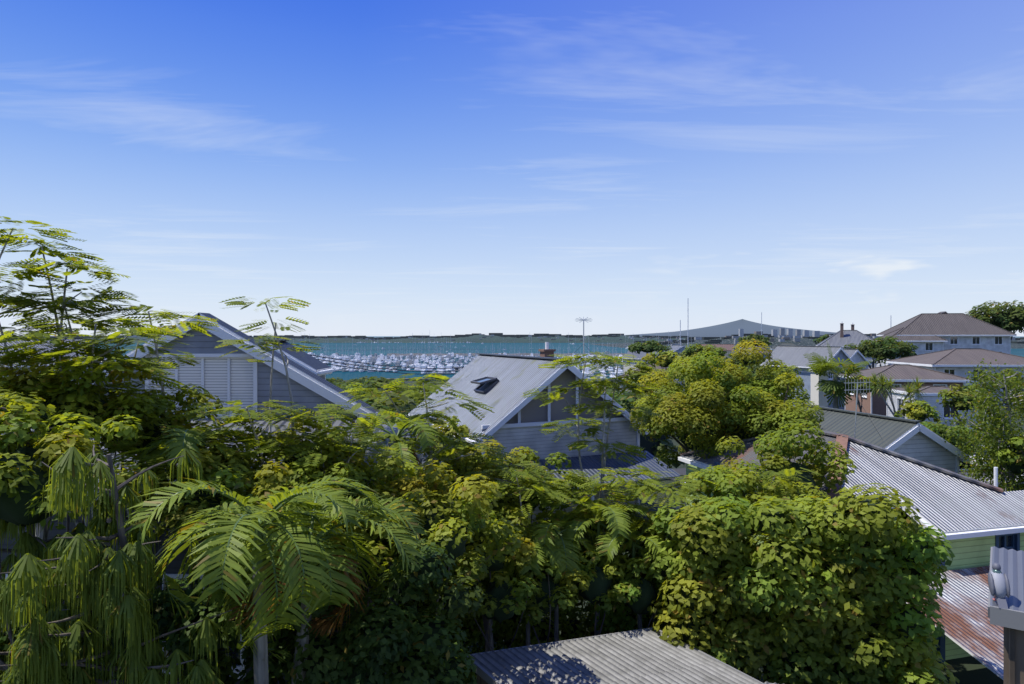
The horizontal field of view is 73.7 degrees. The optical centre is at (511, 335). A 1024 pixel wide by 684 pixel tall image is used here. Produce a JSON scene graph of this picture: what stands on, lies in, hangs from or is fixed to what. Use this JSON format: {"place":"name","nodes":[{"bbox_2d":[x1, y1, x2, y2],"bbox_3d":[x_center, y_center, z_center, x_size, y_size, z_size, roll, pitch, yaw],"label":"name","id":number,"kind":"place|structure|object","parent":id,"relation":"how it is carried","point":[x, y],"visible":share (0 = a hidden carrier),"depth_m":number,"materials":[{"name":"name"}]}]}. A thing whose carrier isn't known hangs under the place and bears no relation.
{"place":"outdoors","nodes":[
{"label":"outdoors","id":0,"kind":"place"},
{"bbox_2d":[0,407,86,683],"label":"weeping tree","id":1,"kind":"object","parent":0,"point":[27,542],"depth_m":9.59,"materials":[{"name":"green plant"}]},
{"bbox_2d":[18,335,684,342],"bbox_3d":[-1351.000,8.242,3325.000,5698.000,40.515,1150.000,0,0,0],"label":"shore","id":2,"kind":"structure","parent":0,"point":[499,339],"depth_m":2827.75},
{"bbox_2d":[0,333,692,339],"bbox_3d":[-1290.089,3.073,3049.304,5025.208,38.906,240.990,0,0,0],"label":"shore trees","id":3,"kind":"object","parent":2,"relation":"on","point":[429,336],"visible":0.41,"depth_m":2990.72,"materials":[{"name":"green plant"}]},
{"bbox_2d":[19,334,684,340],"bbox_3d":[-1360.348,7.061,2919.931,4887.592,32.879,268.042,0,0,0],"label":"shore houses","id":4,"kind":"structure","parent":2,"relation":"on","point":[630,337],"depth_m":2900.61,"materials":[{"name":"grey"}]},
{"bbox_2d":[309,354,463,374],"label":"power lines","id":5,"kind":"object","parent":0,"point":[385,368],"visible":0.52,"depth_m":71.39,"materials":[{"name":"grey metal"}]},
{"bbox_2d":[0,0,1023,335],"label":"sky","id":6,"kind":"structure","parent":0,"point":[384,167],"materials":[{"name":"blue"}]},
{"bbox_2d":[484,526,568,645],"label":"tree","id":7,"kind":"object","parent":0,"point":[534,566],"depth_m":13.87,"materials":[{"name":"plant"}]},
{"bbox_2d":[96,336,1023,379],"bbox_3d":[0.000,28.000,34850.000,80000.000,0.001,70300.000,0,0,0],"label":"sea","id":8,"kind":"structure","parent":0,"point":[511,348],"depth_m":1408.05,"materials":[{"name":"liquid"}]},
{"bbox_2d":[386,353,624,381],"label":"breakwater","id":9,"kind":"object","parent":8,"relation":"on","point":[473,354],"visible":0.24,"depth_m":961.20,"materials":[{"name":"stone"}]},
{"bbox_2d":[293,312,890,379],"bbox_3d":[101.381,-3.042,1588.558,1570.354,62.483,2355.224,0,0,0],"label":"marina boats","id":10,"kind":"object","parent":8,"relation":"on","point":[411,361],"visible":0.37,"depth_m":660.80,"materials":[{"name":"white"}]},
{"bbox_2d":[523,509,599,641],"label":"tree","id":11,"kind":"object","parent":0,"point":[541,538],"depth_m":14.28,"materials":[{"name":"plant"}]},
{"bbox_2d":[546,497,662,635],"bbox_3d":[2.077,5.893,15.183,2.624,4.616,2.798,0,0,0],"label":"tree fern","id":12,"kind":"object","parent":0,"point":[622,522],"depth_m":14.77,"materials":[{"name":"plant"}]},
{"bbox_2d":[592,515,672,628],"bbox_3d":[2.822,6.074,14.925,2.380,4.270,2.008,0,0,0],"label":"tree fern","id":13,"kind":"object","parent":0,"point":[602,549],"depth_m":14.51,"materials":[{"name":"plant"}]},
{"bbox_2d":[338,379,1023,683],"bbox_3d":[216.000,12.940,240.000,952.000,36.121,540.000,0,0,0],"label":"terrain","id":14,"kind":"structure","parent":0,"point":[970,670],"depth_m":17.01,"materials":[{"name":"plant"}]},
{"bbox_2d":[0,337,106,379],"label":"house","id":15,"kind":"structure","parent":14,"relation":"on","point":[40,346],"depth_m":59.92,"materials":[{"name":"white"}]},
{"bbox_2d":[0,216,139,539],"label":"tree","id":16,"kind":"object","parent":14,"relation":"on","point":[32,269],"depth_m":12.50,"materials":[{"name":"green plant"}]},
{"bbox_2d":[0,392,150,671],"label":"tree","id":17,"kind":"object","parent":14,"relation":"on","point":[58,444],"depth_m":9.29,"materials":[{"name":"green plant"}]},
{"bbox_2d":[0,349,175,531],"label":"tree","id":18,"kind":"object","parent":14,"relation":"on","point":[86,379],"depth_m":11.61,"materials":[{"name":"green plant"}]},
{"bbox_2d":[0,291,191,542],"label":"tree","id":19,"kind":"object","parent":14,"relation":"on","point":[139,329],"depth_m":11.60,"materials":[{"name":"green plant"}]},
{"bbox_2d":[0,445,231,683],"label":"weeping tree","id":20,"kind":"object","parent":14,"relation":"on","point":[126,569],"depth_m":8.07,"materials":[{"name":"green plant"}]},
{"bbox_2d":[92,304,218,527],"bbox_3d":[-7.412,3.927,14.034,2.845,9.155,3.300,0,0,0],"label":"tree","id":21,"kind":"object","parent":14,"relation":"on","point":[166,315],"depth_m":13.67,"materials":[{"name":"green plant"}]},
{"bbox_2d":[92,383,223,675],"bbox_3d":[-7.062,4.586,13.595,2.471,7.243,2.505,0,0,0],"label":"tree","id":22,"kind":"object","parent":14,"relation":"on","point":[202,398],"depth_m":13.31,"materials":[{"name":"plant"}]},
{"bbox_2d":[30,424,300,560],"bbox_3d":[-6.614,4.983,12.175,5.775,7.054,3.198,0,0,0],"label":"tree","id":23,"kind":"object","parent":14,"relation":"on","point":[119,445],"depth_m":11.45,"materials":[{"name":"plant"}]},
{"bbox_2d":[132,425,261,589],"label":"tree","id":24,"kind":"object","parent":14,"relation":"on","point":[191,435],"depth_m":11.49,"materials":[{"name":"green plant"}]},
{"bbox_2d":[121,443,278,609],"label":"tree","id":25,"kind":"object","parent":14,"relation":"on","point":[172,518],"depth_m":11.09,"materials":[{"name":"green plant"}]},
{"bbox_2d":[0,417,432,683],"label":"hedge","id":26,"kind":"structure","parent":14,"relation":"on","point":[173,567],"depth_m":14.10,"materials":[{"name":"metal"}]},
{"bbox_2d":[131,400,334,476],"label":"tree","id":27,"kind":"object","parent":14,"relation":"on","point":[242,419],"depth_m":12.49,"materials":[{"name":"green plant"}]},
{"bbox_2d":[99,313,379,419],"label":"house","id":28,"kind":"structure","parent":14,"relation":"on","point":[236,375],"depth_m":18.00,"materials":[{"name":"white"}]},
{"bbox_2d":[0,539,484,683],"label":"hedge","id":29,"kind":"object","parent":14,"relation":"on","point":[382,659],"depth_m":9.88,"materials":[{"name":"green plant"}]},
{"bbox_2d":[121,474,388,683],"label":"tree fern","id":30,"kind":"object","parent":14,"relation":"on","point":[288,565],"depth_m":8.37,"materials":[{"name":"green plant"}]},
{"bbox_2d":[214,296,319,460],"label":"tree","id":31,"kind":"object","parent":14,"relation":"on","point":[236,341],"depth_m":13.95,"materials":[{"name":"plant"}]},
{"bbox_2d":[197,461,361,683],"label":"tree","id":32,"kind":"object","parent":14,"relation":"on","point":[279,478],"depth_m":10.71,"materials":[{"name":"plant"}]},
{"bbox_2d":[263,340,335,379],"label":"house","id":33,"kind":"structure","parent":14,"relation":"on","point":[314,365],"depth_m":27.43,"materials":[{"name":"white"}]},
{"bbox_2d":[239,408,378,478],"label":"tree","id":34,"kind":"object","parent":14,"relation":"on","point":[295,427],"depth_m":13.64,"materials":[{"name":"plant"}]},
{"bbox_2d":[192,486,427,683],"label":"tree fern","id":35,"kind":"object","parent":14,"relation":"on","point":[345,580],"depth_m":9.30,"materials":[{"name":"green plant"}]},
{"bbox_2d":[265,402,409,632],"bbox_3d":[-3.269,4.878,12.892,3.038,7.267,3.256,0,0,0],"label":"tree","id":36,"kind":"object","parent":14,"relation":"on","point":[362,423],"depth_m":12.50,"materials":[{"name":"green plant"}]},
{"bbox_2d":[280,437,408,631],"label":"tree","id":37,"kind":"object","parent":14,"relation":"on","point":[384,464],"depth_m":12.34,"materials":[{"name":"green plant"}]},
{"bbox_2d":[303,497,419,625],"bbox_3d":[-2.631,5.465,11.594,2.498,5.497,2.318,0,0,0],"label":"tree fern","id":38,"kind":"object","parent":14,"relation":"on","point":[386,551],"depth_m":11.07,"materials":[{"name":"plant"}]},
{"bbox_2d":[344,382,388,408],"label":"tree","id":39,"kind":"object","parent":14,"relation":"on","point":[359,391],"visible":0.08,"depth_m":55.11,"materials":[{"name":"plant"}]},
{"bbox_2d":[341,412,460,477],"bbox_3d":[-2.565,4.923,15.130,2.899,6.554,2.815,0,0,0],"label":"tree fern","id":40,"kind":"object","parent":14,"relation":"on","point":[413,419],"depth_m":14.64,"materials":[{"name":"plant"}]},
{"bbox_2d":[354,462,479,605],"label":"tree","id":41,"kind":"object","parent":14,"relation":"on","point":[417,487],"depth_m":12.60,"materials":[{"name":"plant"}]},
{"bbox_2d":[401,384,436,404],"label":"tree","id":42,"kind":"object","parent":14,"relation":"on","point":[417,394],"visible":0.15,"depth_m":68.58,"materials":[{"name":"plant"}]},
{"bbox_2d":[341,373,515,473],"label":"tree","id":43,"kind":"object","parent":14,"relation":"on","point":[393,387],"depth_m":15.55,"materials":[{"name":"green plant"}]},
{"bbox_2d":[342,459,520,618],"bbox_3d":[-1.450,5.202,11.997,3.279,5.997,2.798,0,0,0],"label":"tree","id":44,"kind":"object","parent":14,"relation":"on","point":[468,509],"depth_m":11.50,"materials":[{"name":"green plant"}]},
{"bbox_2d":[424,415,471,458],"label":"tree","id":45,"kind":"object","parent":14,"relation":"on","point":[449,430],"depth_m":29.38,"materials":[{"name":"plant"}]},
{"bbox_2d":[369,456,572,650],"bbox_3d":[-1.209,5.613,15.080,5.138,5.810,3.358,0,0,0],"label":"tree","id":46,"kind":"object","parent":14,"relation":"on","point":[513,474],"depth_m":14.80,"materials":[{"name":"green plant"}]},
{"bbox_2d":[416,439,532,644],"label":"tree","id":47,"kind":"object","parent":14,"relation":"on","point":[478,461],"depth_m":15.87,"materials":[{"name":"plant"}]},
{"bbox_2d":[446,505,535,651],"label":"tree","id":48,"kind":"object","parent":14,"relation":"on","point":[514,517],"depth_m":13.61,"materials":[{"name":"green plant"}]},
{"bbox_2d":[442,561,545,650],"bbox_3d":[-0.400,6.243,13.521,2.186,3.924,1.625,0,0,0],"label":"low shrub","id":49,"kind":"object","parent":14,"relation":"on","point":[523,589],"depth_m":13.36,"materials":[{"name":"green plant"}]},
{"bbox_2d":[343,507,674,683],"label":"fence","id":50,"kind":"object","parent":14,"relation":"on","point":[619,621],"depth_m":15.32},
{"bbox_2d":[406,342,647,524],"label":"house","id":51,"kind":"structure","parent":14,"relation":"on","point":[515,420],"depth_m":30.71,"materials":[{"name":"white metal"}]},
{"bbox_2d":[471,376,498,393],"bbox_3d":[-1.335,2.403,33.476,1.024,0.758,1.320,0,0,-24],"label":"skylight","id":52,"kind":"object","parent":51,"relation":"on","point":[483,381],"visible":1,"depth_m":33.22,"materials":[{"name":"grey"}]},
{"bbox_2d":[420,437,681,509],"bbox_3d":[-0.031,7.502,31.024,14.808,5.238,9.821,0,0,0],"label":"house verandah","id":53,"kind":"object","parent":51,"relation":"attached to","point":[591,465],"visible":0.12,"depth_m":29.86,"materials":[{"name":"metal"}]},
{"bbox_2d":[576,317,616,379],"bbox_3d":[3.643,1.363,33.968,3.826,4.667,3.346,0,0,0],"label":"floodlight pole","id":54,"kind":"object","parent":51,"relation":"on","point":[581,319],"visible":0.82,"depth_m":34.48,"materials":[{"name":"silver metal"}]},
{"bbox_2d":[485,446,588,525],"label":"tree","id":55,"kind":"object","parent":14,"relation":"on","point":[544,502],"depth_m":16.64,"materials":[{"name":"plant"}]},
{"bbox_2d":[326,356,765,467],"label":"slope trees","id":56,"kind":"object","parent":14,"relation":"on","point":[622,400],"depth_m":56.94,"materials":[{"name":"green plant"}]},
{"bbox_2d":[509,552,591,643],"bbox_3d":[0.732,6.365,14.346,1.849,3.682,1.730,0,0,0],"label":"low shrub","id":57,"kind":"object","parent":14,"relation":"on","point":[548,567],"depth_m":13.95,"materials":[{"name":"plant"}]},
{"bbox_2d":[521,351,669,534],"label":"tree","id":58,"kind":"object","parent":14,"relation":"on","point":[611,361],"depth_m":18.04,"materials":[{"name":"green plant"}]},
{"bbox_2d":[559,549,641,635],"bbox_3d":[1.821,6.315,14.663,1.840,3.785,1.821,0,0,0],"label":"low shrub","id":59,"kind":"object","parent":14,"relation":"on","point":[615,565],"depth_m":14.35,"materials":[{"name":"plant"}]},
{"bbox_2d":[515,465,708,633],"bbox_3d":[2.269,5.808,15.907,5.337,5.392,2.772,0,0,24],"label":"tree","id":60,"kind":"object","parent":14,"relation":"on","point":[648,487],"depth_m":15.41,"materials":[{"name":"green plant"}]},
{"bbox_2d":[465,627,763,683],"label":"shed","id":61,"kind":"structure","parent":14,"relation":"on","point":[644,656],"depth_m":11.96,"materials":[{"name":"grey metal"}]},
{"bbox_2d":[592,557,673,627],"bbox_3d":[2.641,6.441,14.579,1.952,3.527,1.551,0,0,0],"label":"low shrub","id":62,"kind":"object","parent":14,"relation":"on","point":[634,592],"depth_m":14.33,"materials":[{"name":"plant"}]},
{"bbox_2d":[623,351,663,373],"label":"house","id":63,"kind":"structure","parent":14,"relation":"on","point":[638,357],"depth_m":228.76,"materials":[{"name":"beige paint"}]},
{"bbox_2d":[623,360,669,426],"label":"tree","id":64,"kind":"object","parent":14,"relation":"on","point":[635,377],"depth_m":44.60,"materials":[{"name":"plant"}]},
{"bbox_2d":[628,340,671,362],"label":"tree","id":65,"kind":"object","parent":14,"relation":"on","point":[649,345],"depth_m":167.76,"materials":[{"name":"plant"}]},
{"bbox_2d":[620,363,684,391],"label":"tree","id":66,"kind":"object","parent":14,"relation":"on","point":[659,368],"depth_m":107.49,"materials":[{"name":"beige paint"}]},
{"bbox_2d":[641,350,684,370],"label":"tree","id":67,"kind":"object","parent":14,"relation":"on","point":[667,356],"depth_m":89.27,"materials":[{"name":"plant"}]},
{"bbox_2d":[669,345,684,355],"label":"house","id":68,"kind":"structure","parent":14,"relation":"on","point":[678,349],"depth_m":323.76,"materials":[{"name":"white"}]},
{"bbox_2d":[634,519,734,584],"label":"tree","id":69,"kind":"object","parent":14,"relation":"on","point":[652,532],"visible":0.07,"depth_m":14.86,"materials":[{"name":"plant"}]},
{"bbox_2d":[662,355,719,380],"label":"tree","id":70,"kind":"object","parent":14,"relation":"on","point":[676,359],"visible":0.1,"depth_m":59.51,"materials":[{"name":"plant"}]},
{"bbox_2d":[701,344,734,349],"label":"house","id":71,"kind":"structure","parent":14,"relation":"on","point":[728,346],"depth_m":297.71,"materials":[{"name":"white"}]},
{"bbox_2d":[630,339,824,468],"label":"tree","id":72,"kind":"object","parent":14,"relation":"on","point":[704,382],"depth_m":24.38,"materials":[{"name":"green plant"}]},
{"bbox_2d":[723,350,740,369],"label":"house","id":73,"kind":"structure","parent":14,"relation":"on","point":[728,352],"depth_m":189.07,"materials":[{"name":"white"}]},
{"bbox_2d":[682,464,799,672],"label":"tree","id":74,"kind":"object","parent":14,"relation":"on","point":[733,482],"depth_m":15.62,"materials":[{"name":"green plant"}]},
{"bbox_2d":[720,353,761,371],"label":"tree","id":75,"kind":"object","parent":14,"relation":"on","point":[730,355],"depth_m":108.84,"materials":[{"name":"plant"}]},
{"bbox_2d":[664,467,822,667],"bbox_3d":[5.499,5.730,16.252,4.607,5.562,3.129,0,0,0],"label":"tree","id":76,"kind":"object","parent":14,"relation":"on","point":[786,473],"depth_m":15.59,"materials":[{"name":"plant"}]},
{"bbox_2d":[737,333,771,352],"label":"tree","id":77,"kind":"object","parent":14,"relation":"on","point":[765,340],"depth_m":198.63,"materials":[{"name":"plant"}]},
{"bbox_2d":[739,346,772,357],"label":"house","id":78,"kind":"structure","parent":14,"relation":"on","point":[759,351],"depth_m":234.64,"materials":[{"name":"white"}]},
{"bbox_2d":[751,358,802,395],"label":"tree","id":79,"kind":"object","parent":14,"relation":"on","point":[796,370],"depth_m":59.29,"materials":[{"name":"plant"}]},
{"bbox_2d":[770,343,796,350],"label":"house","id":80,"kind":"structure","parent":14,"relation":"on","point":[774,347],"depth_m":328.83,"materials":[{"name":"beige paint"}]},
{"bbox_2d":[715,419,858,535],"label":"tree","id":81,"kind":"object","parent":14,"relation":"on","point":[779,450],"depth_m":17.60,"materials":[{"name":"green plant"}]},
{"bbox_2d":[641,483,959,683],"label":"hedge","id":82,"kind":"object","parent":14,"relation":"on","point":[829,622],"depth_m":12.93,"materials":[{"name":"green plant"}]},
{"bbox_2d":[761,345,857,409],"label":"house","id":83,"kind":"structure","parent":14,"relation":"on","point":[790,355],"depth_m":97.25,"materials":[{"name":"white"}]},
{"bbox_2d":[811,364,828,406],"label":"chimney","id":84,"kind":"object","parent":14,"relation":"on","point":[818,398],"visible":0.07,"depth_m":54.66,"materials":[{"name":"beige paint"}]},
{"bbox_2d":[813,334,828,343],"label":"tree","id":85,"kind":"object","parent":14,"relation":"on","point":[821,338],"visible":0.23,"depth_m":190.03,"materials":[{"name":"plant"}]},
{"bbox_2d":[804,340,872,408],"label":"fan palm","id":86,"kind":"object","parent":14,"relation":"on","point":[825,365],"depth_m":51.24,"materials":[{"name":"plant"}]},
{"bbox_2d":[816,322,875,368],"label":"house","id":87,"kind":"structure","parent":14,"relation":"on","point":[842,337],"depth_m":147.84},
{"bbox_2d":[678,427,1023,680],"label":"house","id":88,"kind":"structure","parent":14,"relation":"on","point":[974,520],"depth_m":17.82,"materials":[{"name":"white metal"}]},
{"bbox_2d":[808,379,888,445],"bbox_3d":[10.613,2.371,20.934,2.945,2.047,2.658,0,0,0],"label":"tv aerial","id":89,"kind":"object","parent":88,"relation":"on","point":[863,382],"visible":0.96,"depth_m":21.29,"materials":[{"name":"silver metal"}]},
{"bbox_2d":[843,349,871,369],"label":"house","id":90,"kind":"structure","parent":14,"relation":"on","point":[856,356],"depth_m":104.10,"materials":[{"name":"white"}]},
{"bbox_2d":[852,375,879,411],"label":"tree","id":91,"kind":"object","parent":14,"relation":"on","point":[864,378],"depth_m":69.44,"materials":[{"name":"plant"}]},
{"bbox_2d":[844,335,917,367],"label":"tree","id":92,"kind":"object","parent":14,"relation":"on","point":[896,348],"depth_m":107.73,"materials":[{"name":"plant"}]},
{"bbox_2d":[801,404,972,472],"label":"house","id":93,"kind":"structure","parent":14,"relation":"on","point":[915,439],"depth_m":28.19,"materials":[{"name":"white metal"}]},
{"bbox_2d":[861,371,923,416],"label":"cabbage tree","id":94,"kind":"object","parent":14,"relation":"on","point":[881,380],"depth_m":43.72,"materials":[{"name":"plant"}]},
{"bbox_2d":[839,364,972,415],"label":"brown house","id":95,"kind":"structure","parent":14,"relation":"on","point":[875,402],"depth_m":71.85,"materials":[{"name":"white"}]},
{"bbox_2d":[894,397,940,423],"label":"tree","id":96,"kind":"object","parent":14,"relation":"on","point":[925,408],"depth_m":41.61,"materials":[{"name":"plant"}]},
{"bbox_2d":[886,386,987,433],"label":"white house","id":97,"kind":"structure","parent":14,"relation":"on","point":[930,395],"depth_m":59.65,"materials":[{"name":"white"}]},
{"bbox_2d":[876,311,1016,353],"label":"house","id":98,"kind":"structure","parent":14,"relation":"on","point":[959,330],"depth_m":125.13,"materials":[{"name":"brown tile"}]},
{"bbox_2d":[886,348,1023,405],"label":"brown house","id":99,"kind":"structure","parent":14,"relation":"on","point":[958,361],"depth_m":81.10,"materials":[{"name":"white metal"}]},
{"bbox_2d":[935,383,995,425],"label":"tree","id":100,"kind":"object","parent":14,"relation":"on","point":[964,391],"depth_m":49.89,"materials":[{"name":"plant"}]},
{"bbox_2d":[933,358,1023,491],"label":"birch tree","id":101,"kind":"object","parent":14,"relation":"on","point":[985,388],"depth_m":26.63,"materials":[{"name":"green plant"}]},
{"bbox_2d":[965,300,1023,339],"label":"tree","id":102,"kind":"object","parent":14,"relation":"on","point":[988,314],"depth_m":137.25,"materials":[{"name":"plant"}]},
{"bbox_2d":[985,435,1023,491],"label":"tree","id":103,"kind":"object","parent":14,"relation":"on","point":[1017,442],"depth_m":25.78,"materials":[{"name":"plant"}]},
{"bbox_2d":[988,546,1023,683],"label":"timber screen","id":104,"kind":"object","parent":14,"relation":"on","point":[1010,619],"visible":0.87,"depth_m":6.18,"materials":[{"name":"wood"}]},
{"bbox_2d":[988,563,1009,608],"bbox_3d":[4.436,2.269,6.219,0.167,0.365,0.238,0,0,0],"label":"pigeon","id":105,"kind":"object","parent":104,"relation":"on","point":[999,584],"visible":1,"depth_m":6.19,"materials":[{"name":"grey"}]},
{"bbox_2d":[991,368,1022,409],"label":"tree","id":106,"kind":"object","parent":14,"relation":"on","point":[1001,374],"depth_m":74.66,"materials":[{"name":"plant"}]},
{"bbox_2d":[679,343,726,358],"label":"tree","id":107,"kind":"object","parent":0,"point":[692,350],"depth_m":138.47,"materials":[{"name":"plant"}]},
{"bbox_2d":[624,319,835,336],"bbox_3d":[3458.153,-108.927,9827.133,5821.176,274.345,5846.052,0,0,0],"label":"rangitoto ground","id":108,"kind":"structure","parent":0,"point":[731,328],"depth_m":9228.63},
{"bbox_2d":[591,336,1023,348],"bbox_3d":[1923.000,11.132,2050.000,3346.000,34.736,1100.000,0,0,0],"label":"shore ground","id":109,"kind":"structure","parent":0,"point":[806,342],"depth_m":1644.05,"materials":[{"name":"plant"}]},
{"bbox_2d":[634,334,1023,344],"bbox_3d":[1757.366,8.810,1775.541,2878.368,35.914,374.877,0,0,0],"label":"shore trees","id":110,"kind":"object","parent":109,"relation":"on","point":[687,340],"visible":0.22,"depth_m":1722.26,"materials":[{"name":"green plant"}]},
{"bbox_2d":[655,328,1014,345],"bbox_3d":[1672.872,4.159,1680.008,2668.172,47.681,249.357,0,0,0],"label":"shore buildings","id":111,"kind":"structure","parent":109,"relation":"on","point":[782,335],"depth_m":1744.26,"materials":[{"name":"grey"}]},
{"bbox_2d":[671,465,1021,484],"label":"street ground","id":112,"kind":"structure","parent":0,"point":[681,471],"depth_m":38.55,"materials":[{"name":"asphalt"}]},
{"bbox_2d":[960,444,992,470],"bbox_3d":[28.491,7.070,40.000,4.500,1.280,1.880,0,0,-16],"label":"car","id":113,"kind":"object","parent":112,"relation":"on","point":[974,454],"visible":0.02,"depth_m":39.56,"materials":[{"name":"white"}]},
{"bbox_2d":[872,327,947,366],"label":"house","id":114,"kind":"structure","parent":0,"point":[927,344],"depth_m":124.33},
{"bbox_2d":[920,421,979,464],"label":"tree","id":115,"kind":"object","parent":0,"point":[929,425],"depth_m":39.60,"materials":[{"name":"plant"}]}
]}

